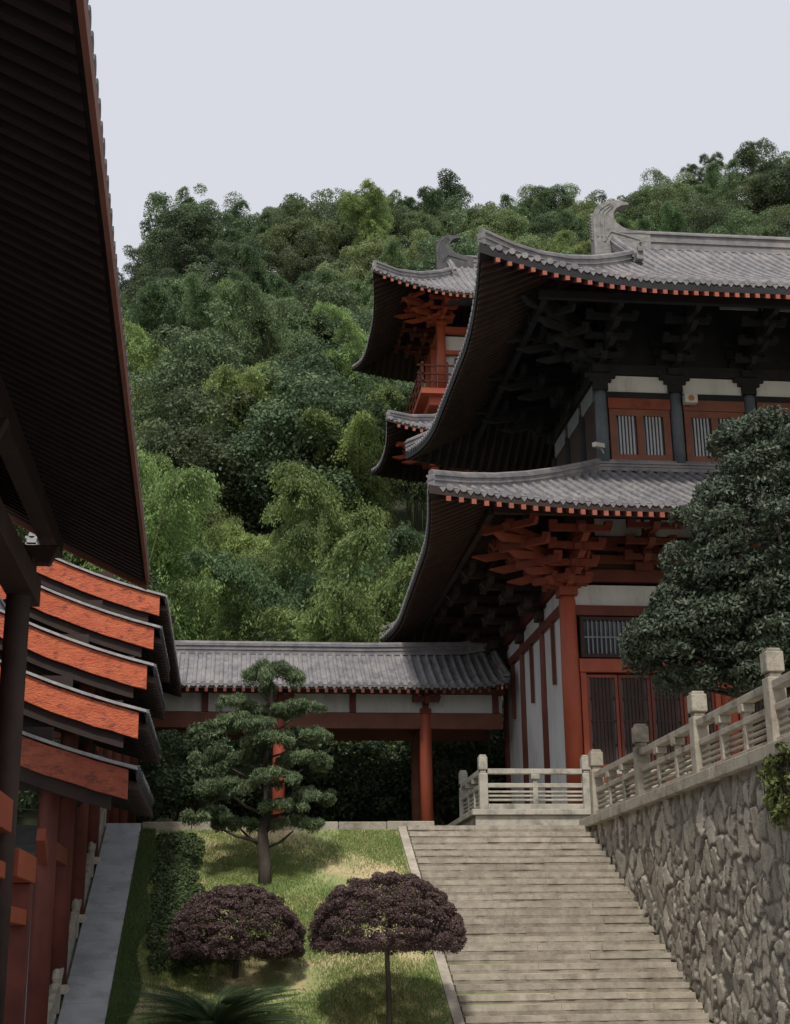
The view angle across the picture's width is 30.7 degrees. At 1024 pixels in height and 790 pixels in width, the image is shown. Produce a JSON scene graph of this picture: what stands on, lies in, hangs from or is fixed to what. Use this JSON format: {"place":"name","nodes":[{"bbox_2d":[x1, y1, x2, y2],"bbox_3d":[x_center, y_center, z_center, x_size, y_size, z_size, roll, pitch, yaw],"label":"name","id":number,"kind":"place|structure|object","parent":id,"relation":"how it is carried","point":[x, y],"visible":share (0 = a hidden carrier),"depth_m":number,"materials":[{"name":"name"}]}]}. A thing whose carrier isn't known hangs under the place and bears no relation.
{"place":"outdoors","nodes":[
{"label":"outdoors","id":0,"kind":"place"},
{"bbox_2d":[0,0,149,1023],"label":"temple building","id":1,"kind":"structure","parent":0,"point":[70,479],"depth_m":13.56,"materials":[{"name":"wood"}]},
{"bbox_2d":[57,823,141,1023],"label":"stone path","id":2,"kind":"structure","parent":0,"point":[86,998],"depth_m":24.20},
{"bbox_2d":[16,219,771,1023],"bbox_3d":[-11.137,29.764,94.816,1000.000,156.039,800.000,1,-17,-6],"label":"ground","id":3,"kind":"structure","parent":0,"point":[250,979],"depth_m":23.78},
{"bbox_2d":[47,807,106,1023],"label":"stone balustrade","id":4,"kind":"object","parent":3,"relation":"on","point":[54,996],"visible":0.81,"depth_m":23.73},
{"bbox_2d":[0,532,181,1023],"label":"stepped gallery","id":5,"kind":"object","parent":3,"relation":"on","point":[102,672],"visible":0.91,"depth_m":24.70,"materials":[{"name":"wood"}]},
{"bbox_2d":[105,826,158,1023],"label":"ground cover","id":6,"kind":"object","parent":3,"relation":"on","point":[122,1001],"visible":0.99,"depth_m":24.18,"materials":[{"name":"green plant"}]},
{"bbox_2d":[63,446,225,640],"bbox_3d":[-10.387,2.943,57.754,7.249,13.707,9.962,1,-17,-6],"label":"bamboo clump","id":7,"kind":"object","parent":3,"relation":"on","point":[170,495],"visible":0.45,"depth_m":56.71,"materials":[{"name":"green plant"}]},
{"bbox_2d":[122,237,167,285],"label":"broadleaf tree","id":8,"kind":"object","parent":3,"relation":"on","point":[138,265],"visible":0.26,"depth_m":139.19,"materials":[{"name":"green plant"}]},
{"bbox_2d":[124,318,175,450],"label":"bamboo clump","id":9,"kind":"object","parent":3,"relation":"on","point":[139,357],"visible":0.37,"depth_m":84.42,"materials":[{"name":"green plant"}]},
{"bbox_2d":[120,277,195,357],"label":"bamboo clump","id":10,"kind":"object","parent":3,"relation":"on","point":[143,305],"visible":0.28,"depth_m":94.26,"materials":[{"name":"green plant"}]},
{"bbox_2d":[136,740,185,827],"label":"shrub","id":11,"kind":"object","parent":3,"relation":"on","point":[147,767],"visible":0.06,"depth_m":44.08,"materials":[{"name":"green plant"}]},
{"bbox_2d":[143,831,205,976],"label":"hedge","id":12,"kind":"object","parent":3,"relation":"on","point":[167,869],"visible":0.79,"depth_m":26.00,"materials":[{"name":"green plant"}]},
{"bbox_2d":[139,191,220,277],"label":"broadleaf tree","id":13,"kind":"object","parent":3,"relation":"on","point":[154,236],"visible":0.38,"depth_m":130.88,"materials":[{"name":"green plant"}]},
{"bbox_2d":[145,272,222,392],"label":"bamboo clump","id":14,"kind":"object","parent":3,"relation":"on","point":[203,296],"visible":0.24,"depth_m":91.87,"materials":[{"name":"green plant"}]},
{"bbox_2d":[153,207,223,300],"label":"broadleaf tree","id":15,"kind":"object","parent":3,"relation":"on","point":[187,252],"visible":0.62,"depth_m":126.27,"materials":[{"name":"green plant"}]},
{"bbox_2d":[129,298,255,447],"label":"broadleaf tree","id":16,"kind":"object","parent":3,"relation":"on","point":[185,368],"visible":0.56,"depth_m":79.17,"materials":[{"name":"green plant"}]},
{"bbox_2d":[143,722,252,814],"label":"shrub","id":17,"kind":"object","parent":3,"relation":"on","point":[179,777],"visible":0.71,"depth_m":36.23,"materials":[{"name":"green plant"}]},
{"bbox_2d":[176,183,235,269],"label":"tree","id":18,"kind":"object","parent":3,"relation":"on","point":[211,210],"visible":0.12,"depth_m":136.48,"materials":[{"name":"green plant"}]},
{"bbox_2d":[139,385,280,562],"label":"broadleaf tree","id":19,"kind":"object","parent":3,"relation":"on","point":[163,440],"visible":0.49,"depth_m":70.46,"materials":[{"name":"green plant"}]},
{"bbox_2d":[168,278,253,385],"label":"bamboo clump","id":20,"kind":"object","parent":3,"relation":"on","point":[224,298],"visible":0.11,"depth_m":95.44,"materials":[{"name":"green plant"}]},
{"bbox_2d":[165,501,271,637],"bbox_3d":[-8.153,2.945,64.223,5.496,8.288,3.809,-10,-20,28],"label":"bamboo clump","id":21,"kind":"object","parent":3,"relation":"on","point":[212,527],"visible":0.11,"depth_m":64.26,"materials":[{"name":"green plant"}]},
{"bbox_2d":[117,980,323,1023],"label":"cycad","id":22,"kind":"object","parent":3,"relation":"on","point":[227,1010],"visible":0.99,"depth_m":20.83,"materials":[{"name":"green plant"}]},
{"bbox_2d":[169,740,288,818],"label":"shrub","id":23,"kind":"object","parent":3,"relation":"on","point":[232,806],"visible":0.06,"depth_m":44.49,"materials":[{"name":"green plant"}]},
{"bbox_2d":[175,359,285,551],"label":"bamboo clump","id":24,"kind":"object","parent":3,"relation":"on","point":[221,377],"visible":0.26,"depth_m":72.94,"materials":[{"name":"green plant"}]},
{"bbox_2d":[164,883,306,978],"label":"purple bush","id":25,"kind":"object","parent":3,"relation":"on","point":[240,903],"visible":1,"depth_m":22.63,"materials":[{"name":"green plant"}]},
{"bbox_2d":[184,519,289,640],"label":"bamboo clump","id":26,"kind":"object","parent":3,"relation":"on","point":[249,543],"visible":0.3,"depth_m":60.57,"materials":[{"name":"green plant"}]},
{"bbox_2d":[200,218,280,292],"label":"broadleaf tree","id":27,"kind":"object","parent":3,"relation":"on","point":[220,266],"visible":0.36,"depth_m":119.88,"materials":[{"name":"green plant"}]},
{"bbox_2d":[163,519,325,641],"bbox_3d":[-5.225,5.449,52.419,7.000,10.556,4.851,14,-23,-39],"label":"bamboo clump","id":28,"kind":"object","parent":3,"relation":"on","point":[217,594],"visible":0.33,"depth_m":52.80,"materials":[{"name":"green plant"}]},
{"bbox_2d":[221,199,273,239],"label":"bamboo clump","id":29,"kind":"object","parent":3,"relation":"on","point":[234,212],"visible":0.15,"depth_m":142.88,"materials":[{"name":"green plant"}]},
{"bbox_2d":[221,210,274,284],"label":"bamboo clump","id":30,"kind":"object","parent":3,"relation":"on","point":[263,227],"visible":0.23,"depth_m":132.24,"materials":[{"name":"green plant"}]},
{"bbox_2d":[224,244,290,358],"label":"bamboo clump","id":31,"kind":"object","parent":3,"relation":"on","point":[254,270],"visible":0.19,"depth_m":113.62,"materials":[{"name":"green plant"}]},
{"bbox_2d":[179,658,337,885],"bbox_3d":[-2.559,4.932,27.251,3.018,4.420,2.005,1,-17,-6],"label":"pine tree","id":32,"kind":"object","parent":3,"relation":"on","point":[253,715],"visible":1,"depth_m":27.13,"materials":[{"name":"green plant"}]},
{"bbox_2d":[209,278,316,436],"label":"bamboo clump","id":33,"kind":"object","parent":3,"relation":"on","point":[256,319],"visible":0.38,"depth_m":85.50,"materials":[{"name":"green plant"}]},
{"bbox_2d":[180,546,353,818],"bbox_3d":[-3.554,6.349,51.866,8.766,10.616,5.848,3,-18,-11],"label":"bamboo clump","id":34,"kind":"object","parent":3,"relation":"on","point":[225,569],"visible":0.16,"depth_m":51.28,"materials":[{"name":"green plant"}]},
{"bbox_2d":[213,283,320,365],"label":"bamboo clump","id":35,"kind":"object","parent":3,"relation":"on","point":[286,311],"visible":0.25,"depth_m":93.65,"materials":[{"name":"green plant"}]},
{"bbox_2d":[53,636,510,820],"bbox_3d":[-4.068,6.804,41.782,14.539,6.712,4.260,1,-17,-6],"label":"covered gallery","id":36,"kind":"object","parent":3,"relation":"on","point":[421,696],"visible":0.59,"depth_m":41.50,"materials":[{"name":"grey tile"}]},
{"bbox_2d":[201,740,363,821],"bbox_3d":[-3.648,8.566,46.071,6.144,7.774,7.096,-16,-23,40],"label":"broadleaf tree","id":37,"kind":"object","parent":3,"relation":"on","point":[305,778],"visible":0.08,"depth_m":44.40,"materials":[{"name":"green plant"}]},
{"bbox_2d":[142,821,433,830],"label":"stone kerb","id":38,"kind":"structure","parent":3,"relation":"on","point":[389,825],"depth_m":29.38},
{"bbox_2d":[128,828,451,1023],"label":"grass","id":39,"kind":"structure","parent":3,"relation":"on","point":[279,874],"depth_m":23.65,"materials":[{"name":"plant"}]},
{"bbox_2d":[194,367,401,566],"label":"broadleaf tree","id":40,"kind":"object","parent":3,"relation":"on","point":[287,423],"visible":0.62,"depth_m":70.52,"materials":[{"name":"green plant"}]},
{"bbox_2d":[266,230,333,300],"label":"broadleaf tree","id":41,"kind":"object","parent":3,"relation":"on","point":[308,264],"visible":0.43,"depth_m":119.54,"materials":[{"name":"green plant"}]},
{"bbox_2d":[256,208,344,277],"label":"broadleaf tree","id":42,"kind":"object","parent":3,"relation":"on","point":[288,231],"visible":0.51,"depth_m":126.85,"materials":[{"name":"green plant"}]},
{"bbox_2d":[268,192,332,245],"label":"broadleaf tree","id":43,"kind":"object","parent":3,"relation":"on","point":[291,208],"visible":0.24,"depth_m":142.67,"materials":[{"name":"green plant"}]},
{"bbox_2d":[264,266,346,305],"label":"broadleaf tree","id":44,"kind":"object","parent":3,"relation":"on","point":[325,276],"visible":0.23,"depth_m":110.21,"materials":[{"name":"green plant"}]},
{"bbox_2d":[246,740,378,821],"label":"shrub","id":45,"kind":"object","parent":3,"relation":"on","point":[339,778],"visible":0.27,"depth_m":44.86,"materials":[{"name":"green plant"}]},
{"bbox_2d":[283,188,361,276],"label":"broadleaf tree","id":46,"kind":"object","parent":3,"relation":"on","point":[347,241],"visible":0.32,"depth_m":132.65,"materials":[{"name":"green plant"}]},
{"bbox_2d":[259,459,389,590],"bbox_3d":[-2.360,3.929,56.931,6.185,12.287,6.346,5,-18,-18],"label":"bamboo clump","id":47,"kind":"object","parent":3,"relation":"on","point":[297,478],"visible":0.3,"depth_m":56.99,"materials":[{"name":"green plant"}]},
{"bbox_2d":[253,351,396,494],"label":"broadleaf tree","id":48,"kind":"object","parent":3,"relation":"on","point":[307,362],"visible":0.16,"depth_m":74.44,"materials":[{"name":"green plant"}]},
{"bbox_2d":[288,259,366,353],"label":"broadleaf tree","id":49,"kind":"object","parent":3,"relation":"on","point":[325,293],"visible":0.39,"depth_m":96.69,"materials":[{"name":"green plant"}]},
{"bbox_2d":[297,261,368,306],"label":"broadleaf tree","id":50,"kind":"object","parent":3,"relation":"on","point":[346,277],"visible":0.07,"depth_m":113.80,"materials":[{"name":"green plant"}]},
{"bbox_2d":[254,545,421,821],"bbox_3d":[-1.421,6.490,49.374,5.131,11.164,7.403,-15,-22,39],"label":"bamboo clump","id":51,"kind":"object","parent":3,"relation":"on","point":[281,616],"visible":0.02,"depth_m":49.31,"materials":[{"name":"green plant"}]},
{"bbox_2d":[293,306,393,387],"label":"broadleaf tree","id":52,"kind":"object","parent":3,"relation":"on","point":[363,319],"visible":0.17,"depth_m":85.65,"materials":[{"name":"green plant"}]},
{"bbox_2d":[297,384,406,556],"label":"bamboo clump","id":53,"kind":"object","parent":3,"relation":"on","point":[377,491],"visible":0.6,"depth_m":70.93,"materials":[{"name":"green plant"}]},
{"bbox_2d":[280,528,424,617],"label":"bamboo clump","id":54,"kind":"object","parent":3,"relation":"on","point":[305,582],"visible":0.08,"depth_m":51.68,"materials":[{"name":"green plant"}]},
{"bbox_2d":[311,298,406,453],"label":"bamboo clump","id":55,"kind":"object","parent":3,"relation":"on","point":[360,339],"visible":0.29,"depth_m":82.62,"materials":[{"name":"green plant"}]},
{"bbox_2d":[286,521,439,821],"bbox_3d":[-0.715,6.524,48.420,9.336,13.001,7.252,14,-23,-40],"label":"bamboo clump","id":56,"kind":"object","parent":3,"relation":"on","point":[361,611],"visible":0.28,"depth_m":47.07,"materials":[{"name":"green plant"}]},
{"bbox_2d":[333,178,394,278],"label":"bamboo clump","id":57,"kind":"object","parent":3,"relation":"on","point":[374,228],"visible":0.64,"depth_m":126.85,"materials":[{"name":"green plant"}]},
{"bbox_2d":[339,235,410,289],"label":"clump","id":58,"kind":"object","parent":3,"relation":"on","point":[367,253],"visible":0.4,"depth_m":121.31,"materials":[{"name":"green plant"}]},
{"bbox_2d":[341,237,410,308],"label":"bamboo clump","id":59,"kind":"object","parent":3,"relation":"on","point":[393,248],"visible":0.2,"depth_m":109.06,"materials":[{"name":"green plant"}]},
{"bbox_2d":[316,741,441,822],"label":"shrub","id":60,"kind":"object","parent":3,"relation":"on","point":[389,803],"visible":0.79,"depth_m":44.81,"materials":[{"name":"green plant"}]},
{"bbox_2d":[298,520,463,819],"bbox_3d":[0.607,5.985,50.958,8.766,10.616,5.848,-11,-20,30],"label":"bamboo clump","id":61,"kind":"object","parent":3,"relation":"on","point":[401,537],"visible":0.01,"depth_m":50.30,"materials":[{"name":"green plant"}]},
{"bbox_2d":[346,194,422,262],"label":"broadleaf tree","id":62,"kind":"object","parent":3,"relation":"on","point":[397,228],"visible":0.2,"depth_m":135.33,"materials":[{"name":"green plant"}]},
{"bbox_2d":[307,871,467,1023],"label":"purple bush","id":63,"kind":"object","parent":3,"relation":"on","point":[427,902],"visible":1,"depth_m":21.24,"materials":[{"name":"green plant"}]},
{"bbox_2d":[374,384,427,532],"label":"bamboo clump","id":64,"kind":"object","parent":3,"relation":"on","point":[415,490],"visible":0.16,"depth_m":74.30,"materials":[{"name":"green plant"}]},
{"bbox_2d":[397,186,445,239],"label":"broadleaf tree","id":65,"kind":"object","parent":3,"relation":"on","point":[431,207],"visible":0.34,"depth_m":143.49,"materials":[{"name":"green plant"}]},
{"bbox_2d":[352,235,502,688],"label":"pavilion","id":66,"kind":"structure","parent":3,"relation":"on","point":[419,326],"depth_m":64.81,"materials":[{"name":"wood"}]},
{"bbox_2d":[400,206,478,248],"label":"bamboo clump","id":67,"kind":"object","parent":3,"relation":"on","point":[433,229],"visible":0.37,"depth_m":137.04,"materials":[{"name":"green plant"}]},
{"bbox_2d":[374,741,505,824],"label":"shrub","id":68,"kind":"object","parent":3,"relation":"on","point":[447,791],"visible":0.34,"depth_m":45.76,"materials":[{"name":"green plant"}]},
{"bbox_2d":[417,168,473,211],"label":"broadleaf tree","id":69,"kind":"object","parent":3,"relation":"on","point":[454,193],"visible":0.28,"depth_m":151.70,"materials":[{"name":"green plant"}]},
{"bbox_2d":[414,209,478,270],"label":"broadleaf tree","id":70,"kind":"object","parent":3,"relation":"on","point":[430,263],"visible":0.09,"depth_m":109.51,"materials":[{"name":"green plant"}]},
{"bbox_2d":[435,699,506,806],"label":"shrub","id":71,"kind":"object","parent":3,"relation":"on","point":[497,738],"visible":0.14,"depth_m":46.26,"materials":[{"name":"green plant"}]},
{"bbox_2d":[459,218,543,251],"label":"broadleaf tree","id":72,"kind":"object","parent":3,"relation":"on","point":[498,221],"visible":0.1,"depth_m":121.67,"materials":[{"name":"green plant"}]},
{"bbox_2d":[469,203,539,248],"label":"broadleaf tree","id":73,"kind":"object","parent":3,"relation":"on","point":[510,218],"visible":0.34,"depth_m":133.44,"materials":[{"name":"green plant"}]},
{"bbox_2d":[498,188,557,234],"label":"bamboo clump","id":74,"kind":"object","parent":3,"relation":"on","point":[505,199],"visible":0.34,"depth_m":147.16,"materials":[{"name":"green plant"}]},
{"bbox_2d":[530,183,575,231],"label":"broadleaf tree","id":75,"kind":"object","parent":3,"relation":"on","point":[552,200],"visible":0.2,"depth_m":151.46,"materials":[{"name":"green plant"}]},
{"bbox_2d":[527,207,579,241],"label":"broadleaf tree","id":76,"kind":"object","parent":3,"relation":"on","point":[542,227],"visible":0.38,"depth_m":146.08,"materials":[{"name":"green plant"}]},
{"bbox_2d":[398,825,712,1023],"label":"stone staircase","id":77,"kind":"structure","parent":3,"relation":"on","point":[544,876],"depth_m":24.84,"materials":[{"name":"stone"}]},
{"bbox_2d":[543,229,590,254],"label":"bamboo clump","id":78,"kind":"object","parent":3,"relation":"on","point":[559,246],"visible":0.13,"depth_m":124.55,"materials":[{"name":"green plant"}]},
{"bbox_2d":[552,209,591,254],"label":"bamboo clump","id":79,"kind":"object","parent":3,"relation":"on","point":[575,224],"visible":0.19,"depth_m":141.41,"materials":[{"name":"green plant"}]},
{"bbox_2d":[459,755,691,816],"bbox_3d":[6.794,6.751,34.982,10.124,1.260,3.054,1,-17,-6],"label":"stone balustrade","id":80,"kind":"object","parent":3,"relation":"on","point":[474,787],"visible":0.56,"depth_m":33.16,"materials":[{"name":"stone"}]},
{"bbox_2d":[379,200,789,825],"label":"temple hall","id":81,"kind":"structure","parent":3,"relation":"on","point":[549,532],"depth_m":38.25,"materials":[{"name":"wood"}]},
{"bbox_2d":[586,675,622,802],"bbox_3d":[5.053,5.562,34.696,0.785,3.300,0.130,1,-17,-6],"label":"door","id":82,"kind":"structure","parent":81,"relation":"in","point":[602,690],"depth_m":34.86,"materials":[{"name":"brown paint"}]},
{"bbox_2d":[617,675,654,794],"bbox_3d":[5.853,5.580,34.785,0.785,3.300,0.130,1,-17,-6],"label":"door","id":83,"kind":"structure","parent":81,"relation":"in","point":[634,696],"depth_m":35.01,"materials":[{"name":"grey paint"}]},
{"bbox_2d":[608,409,672,460],"bbox_3d":[6.585,-2.040,38.630,1.675,1.480,0.122,1,-17,-6],"label":"window","id":84,"kind":"structure","parent":81,"relation":"in","point":[634,434],"depth_m":38.62,"materials":[{"name":"red wood"}]},
{"bbox_2d":[578,616,712,659],"bbox_3d":[6.223,3.117,35.603,3.360,1.020,0.122,1,-17,-6],"label":"window","id":85,"kind":"structure","parent":81,"relation":"in","point":[598,636],"depth_m":35.48,"materials":[{"name":"grey wood"}]},
{"bbox_2d":[649,676,686,781],"bbox_3d":[6.653,5.598,34.873,0.785,3.300,0.130,1,-17,-6],"label":"door","id":86,"kind":"structure","parent":81,"relation":"in","point":[667,713],"depth_m":35.06,"materials":[{"name":"grey paint"}]},
{"bbox_2d":[682,683,719,763],"bbox_3d":[7.453,5.616,34.961,0.785,3.300,0.130,1,-17,-6],"label":"door","id":87,"kind":"structure","parent":81,"relation":"in","point":[710,696],"depth_m":35.14,"materials":[{"name":"grey paint"}]},
{"bbox_2d":[683,411,743,461],"bbox_3d":[8.647,-1.994,38.858,1.675,1.480,0.122,1,-17,-6],"label":"window","id":88,"kind":"structure","parent":81,"relation":"in","point":[697,424],"depth_m":38.86,"materials":[{"name":"red wood"}]},
{"bbox_2d":[568,194,631,234],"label":"tree","id":89,"kind":"object","parent":3,"relation":"on","point":[584,213],"visible":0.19,"depth_m":147.90,"materials":[{"name":"green plant"}]},
{"bbox_2d":[633,201,690,232],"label":"bamboo clump","id":90,"kind":"object","parent":3,"relation":"on","point":[644,223],"visible":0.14,"depth_m":130.06,"materials":[{"name":"green plant"}]},
{"bbox_2d":[640,167,701,209],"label":"broadleaf tree","id":91,"kind":"object","parent":3,"relation":"on","point":[662,177],"visible":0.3,"depth_m":157.37,"materials":[{"name":"green plant"}]},
{"bbox_2d":[636,183,706,232],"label":"broadleaf tree","id":92,"kind":"object","parent":3,"relation":"on","point":[656,219],"visible":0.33,"depth_m":143.54,"materials":[{"name":"green plant"}]},
{"bbox_2d":[579,735,789,1023],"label":"retaining wall","id":93,"kind":"structure","parent":3,"relation":"on","point":[700,860],"depth_m":21.92,"materials":[{"name":"stone"}]},
{"bbox_2d":[588,648,789,814],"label":"stone balustrade","id":94,"kind":"object","parent":93,"relation":"on","point":[774,713],"visible":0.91,"depth_m":23.58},
{"bbox_2d":[756,741,789,830],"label":"creeping vine","id":95,"kind":"object","parent":93,"relation":"hanging from","point":[776,800],"visible":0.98,"depth_m":19.29,"materials":[{"name":"green plant"}]},
{"bbox_2d":[680,150,724,202],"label":"bamboo clump","id":96,"kind":"object","parent":3,"relation":"on","point":[698,174],"visible":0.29,"depth_m":159.62,"materials":[{"name":"green plant"}]},
{"bbox_2d":[617,405,789,710],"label":"evergreen tree","id":97,"kind":"object","parent":3,"relation":"on","point":[725,616],"visible":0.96,"depth_m":25.98,"materials":[{"name":"green plant"}]},
{"bbox_2d":[682,176,750,232],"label":"broadleaf tree","id":98,"kind":"object","parent":3,"relation":"on","point":[712,204],"visible":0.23,"depth_m":144.36,"materials":[{"name":"green plant"}]},
{"bbox_2d":[687,156,750,234],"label":"bamboo clump","id":99,"kind":"object","parent":3,"relation":"on","point":[701,188],"visible":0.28,"depth_m":148.85,"materials":[{"name":"green plant"}]},
{"bbox_2d":[683,204,755,234],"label":"broadleaf tree","id":100,"kind":"object","parent":3,"relation":"on","point":[707,216],"visible":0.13,"depth_m":138.34,"materials":[{"name":"green plant"}]},
{"bbox_2d":[707,206,760,234],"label":"broadleaf tree","id":101,"kind":"object","parent":3,"relation":"on","point":[734,217],"visible":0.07,"depth_m":130.77,"materials":[{"name":"green plant"}]},
{"bbox_2d":[725,138,783,199],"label":"broadleaf tree","id":102,"kind":"object","parent":3,"relation":"on","point":[745,155],"visible":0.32,"depth_m":155.81,"materials":[{"name":"green plant"}]},
{"bbox_2d":[736,140,789,220],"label":"broadleaf tree","id":103,"kind":"object","parent":3,"relation":"on","point":[777,182],"visible":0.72,"depth_m":146.75,"materials":[{"name":"green plant"}]},
{"bbox_2d":[88,0,789,289],"label":"sky","id":104,"kind":"structure","parent":0,"point":[264,101],"materials":[{"name":"white"}]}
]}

